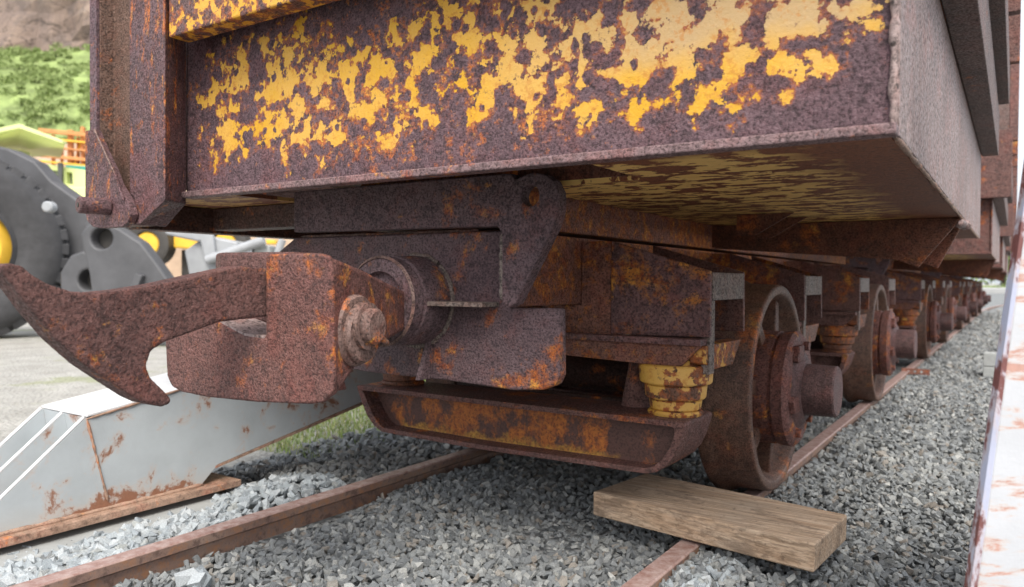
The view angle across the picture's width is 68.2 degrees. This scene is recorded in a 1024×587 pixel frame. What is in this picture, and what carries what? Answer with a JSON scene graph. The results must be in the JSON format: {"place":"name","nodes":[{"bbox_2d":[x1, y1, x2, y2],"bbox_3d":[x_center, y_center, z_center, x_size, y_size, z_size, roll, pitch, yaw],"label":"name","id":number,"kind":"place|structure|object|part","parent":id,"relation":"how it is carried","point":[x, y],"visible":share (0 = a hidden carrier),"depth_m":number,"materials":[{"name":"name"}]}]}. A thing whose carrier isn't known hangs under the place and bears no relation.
{"place":"outdoors","nodes":[
{"label":"outdoors","id":0,"kind":"place"},
{"bbox_2d":[0,0,89,51],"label":"cliff","id":1,"kind":"structure","parent":0,"point":[42,25],"depth_m":84.67,"materials":[{"name":"brown stone"}]},
{"bbox_2d":[0,50,89,137],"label":"hillside","id":2,"kind":"structure","parent":0,"point":[6,103],"depth_m":67.93,"materials":[{"name":"green plant"}]},
{"bbox_2d":[0,41,89,143],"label":"hillside scrub","id":3,"kind":"object","parent":2,"relation":"on","point":[30,73],"visible":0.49,"depth_m":69.39,"materials":[{"name":"green plant"}]},
{"bbox_2d":[33,143,292,276],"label":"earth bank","id":4,"kind":"structure","parent":0,"point":[174,265],"depth_m":36.71,"materials":[{"name":"beige soil"}]},
{"bbox_2d":[0,284,1004,586],"bbox_3d":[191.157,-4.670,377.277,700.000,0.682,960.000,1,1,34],"label":"ground","id":5,"kind":"structure","parent":0,"point":[36,370],"depth_m":6.47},
{"bbox_2d":[38,126,85,166],"bbox_3d":[-19.177,-3.548,33.166,2.600,7.450,0.950,0,1,0],"label":"drill rig","id":6,"kind":"object","parent":5,"relation":"on","point":[70,158],"visible":0.19,"depth_m":32.72,"materials":[{"name":"orange paint"}]},
{"bbox_2d":[0,124,128,229],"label":"dump truck","id":7,"kind":"object","parent":5,"relation":"on","point":[31,142],"visible":0.18,"depth_m":23.94,"materials":[{"name":"paint"}]},
{"bbox_3d":[-14.504,-3.733,24.166,1.360,0.660,0.060,0,1,0],"label":"window","id":8,"kind":"part","parent":7,"relation":"part of","materials":[{"name":"yellow glass"}]},
{"bbox_2d":[66,165,84,169],"bbox_3d":[-15.467,-2.154,27.466,1.160,4.928,0.600,0,1,0],"label":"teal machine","id":9,"kind":"object","parent":5,"relation":"on","point":[77,167],"visible":0.09,"depth_m":27.12,"materials":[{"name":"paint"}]},
{"bbox_2d":[0,147,285,335],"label":"wheel loader","id":10,"kind":"object","parent":5,"relation":"on","point":[50,235],"visible":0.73,"depth_m":12.28,"materials":[{"name":"metal"}]},
{"bbox_2d":[0,369,382,566],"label":"white girder","id":11,"kind":"object","parent":5,"relation":"on","point":[80,467],"visible":0.57,"depth_m":3.04,"materials":[{"name":"pale blue paint"},{"name":"white paint"},{"name":"rusty steel"}]},
{"bbox_2d":[130,230,277,274],"bbox_3d":[-10.301,-1.466,25.628,4.618,2.100,2.700,0,1,0],"label":"yellow machine","id":12,"kind":"object","parent":5,"relation":"on","point":[164,245],"visible":0.26,"depth_m":24.64,"materials":[{"name":"paint"}]},
{"bbox_2d":[9,448,511,586],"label":"rail","id":13,"kind":"object","parent":5,"relation":"on","point":[160,557],"visible":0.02,"depth_m":2.91,"materials":[{"name":"metal"}]},
{"bbox_2d":[0,0,1020,490],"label":"ore wagon","id":14,"kind":"object","parent":13,"relation":"on","point":[620,234],"visible":1,"depth_m":2.48,"materials":[{"name":"paint"}]},
{"bbox_2d":[833,64,1019,359],"bbox_3d":[5.216,-0.893,10.471,2.950,3.394,7.670,1,1,34],"label":"ore wagon","id":15,"kind":"object","parent":13,"relation":"on","point":[928,309],"visible":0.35,"depth_m":8.61,"materials":[{"name":"paint"}]},
{"bbox_2d":[918,186,1016,329],"bbox_3d":[9.151,-0.970,16.380,2.950,3.394,7.670,1,1,34],"label":"ore wagon","id":16,"kind":"object","parent":13,"relation":"on","point":[963,295],"visible":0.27,"depth_m":14.93,"materials":[{"name":"paint"}]},
{"bbox_2d":[947,221,1014,316],"bbox_3d":[13.086,-1.046,22.290,2.950,3.394,7.670,1,1,34],"label":"ore wagon","id":17,"kind":"object","parent":13,"relation":"on","point":[977,290],"visible":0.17,"depth_m":20.94,"materials":[{"name":"paint"}]},
{"bbox_2d":[259,380,425,460],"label":"grass","id":18,"kind":"structure","parent":5,"relation":"on","point":[333,429],"depth_m":5.01,"materials":[{"name":"green plant"}]},
{"bbox_2d":[1,310,1002,586],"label":"ballast stones","id":19,"kind":"object","parent":5,"relation":"on","point":[919,458],"visible":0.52,"depth_m":3.29,"materials":[{"name":"grey gravel"}]},
{"bbox_2d":[0,471,749,586],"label":"loose stones","id":20,"kind":"object","parent":19,"relation":"on","point":[230,505],"visible":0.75,"depth_m":2.82,"materials":[{"name":"grey gravel"}]},
{"bbox_2d":[964,162,1023,586],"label":"steel panel","id":21,"kind":"object","parent":19,"relation":"on","point":[996,554],"visible":1,"depth_m":1.43,"materials":[{"name":"white paint"}]},
{"bbox_2d":[621,305,1002,586],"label":"rail","id":22,"kind":"object","parent":5,"relation":"on","point":[656,571],"visible":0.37,"depth_m":3.92,"materials":[{"name":"metal"}]},
{"bbox_2d":[593,474,846,571],"bbox_3d":[0.764,0.827,2.815,0.863,0.093,0.392,1,1,42],"label":"timber plank","id":23,"kind":"object","parent":22,"relation":"on","point":[809,539],"visible":0.95,"depth_m":2.69,"materials":[{"name":"brown wood"}]},
{"bbox_2d":[901,368,929,374],"bbox_3d":[4.222,0.816,7.910,0.260,0.057,0.030,1,1,34],"label":"gauge bar","id":24,"kind":"object","parent":22,"relation":"on","point":[925,371],"visible":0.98,"depth_m":7.89,"materials":[{"name":"brown metal"}]},
{"bbox_2d":[965,257,1009,285],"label":"wood","id":25,"kind":"object","parent":5,"relation":"on","point":[976,279],"visible":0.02,"depth_m":73.59,"materials":[{"name":"green plant"}]},
{"bbox_2d":[983,352,996,376],"bbox_3d":[5.115,0.775,7.970,0.250,0.300,0.200,1,1,34],"label":"concrete block","id":26,"kind":"object","parent":5,"relation":"on","point":[989,359],"depth_m":7.93,"materials":[{"name":"white concrete"}]},
{"bbox_2d":[982,286,1005,287],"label":"verge","id":27,"kind":"structure","parent":5,"relation":"on","point":[995,286],"depth_m":62.48,"materials":[{"name":"green plant"}]},
{"bbox_2d":[1001,256,1009,285],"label":"tree","id":28,"kind":"object","parent":5,"relation":"on","point":[1003,281],"visible":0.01,"depth_m":73.60,"materials":[{"name":"green plant"}]},
{"bbox_2d":[982,287,1005,293],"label":"road","id":29,"kind":"structure","parent":0,"point":[991,290],"depth_m":52.28,"materials":[{"name":"grey asphalt"}]},
{"bbox_2d":[966,0,1023,283],"label":"sky","id":30,"kind":"structure","parent":0,"point":[1021,83],"materials":[{"name":"white"}]}
]}

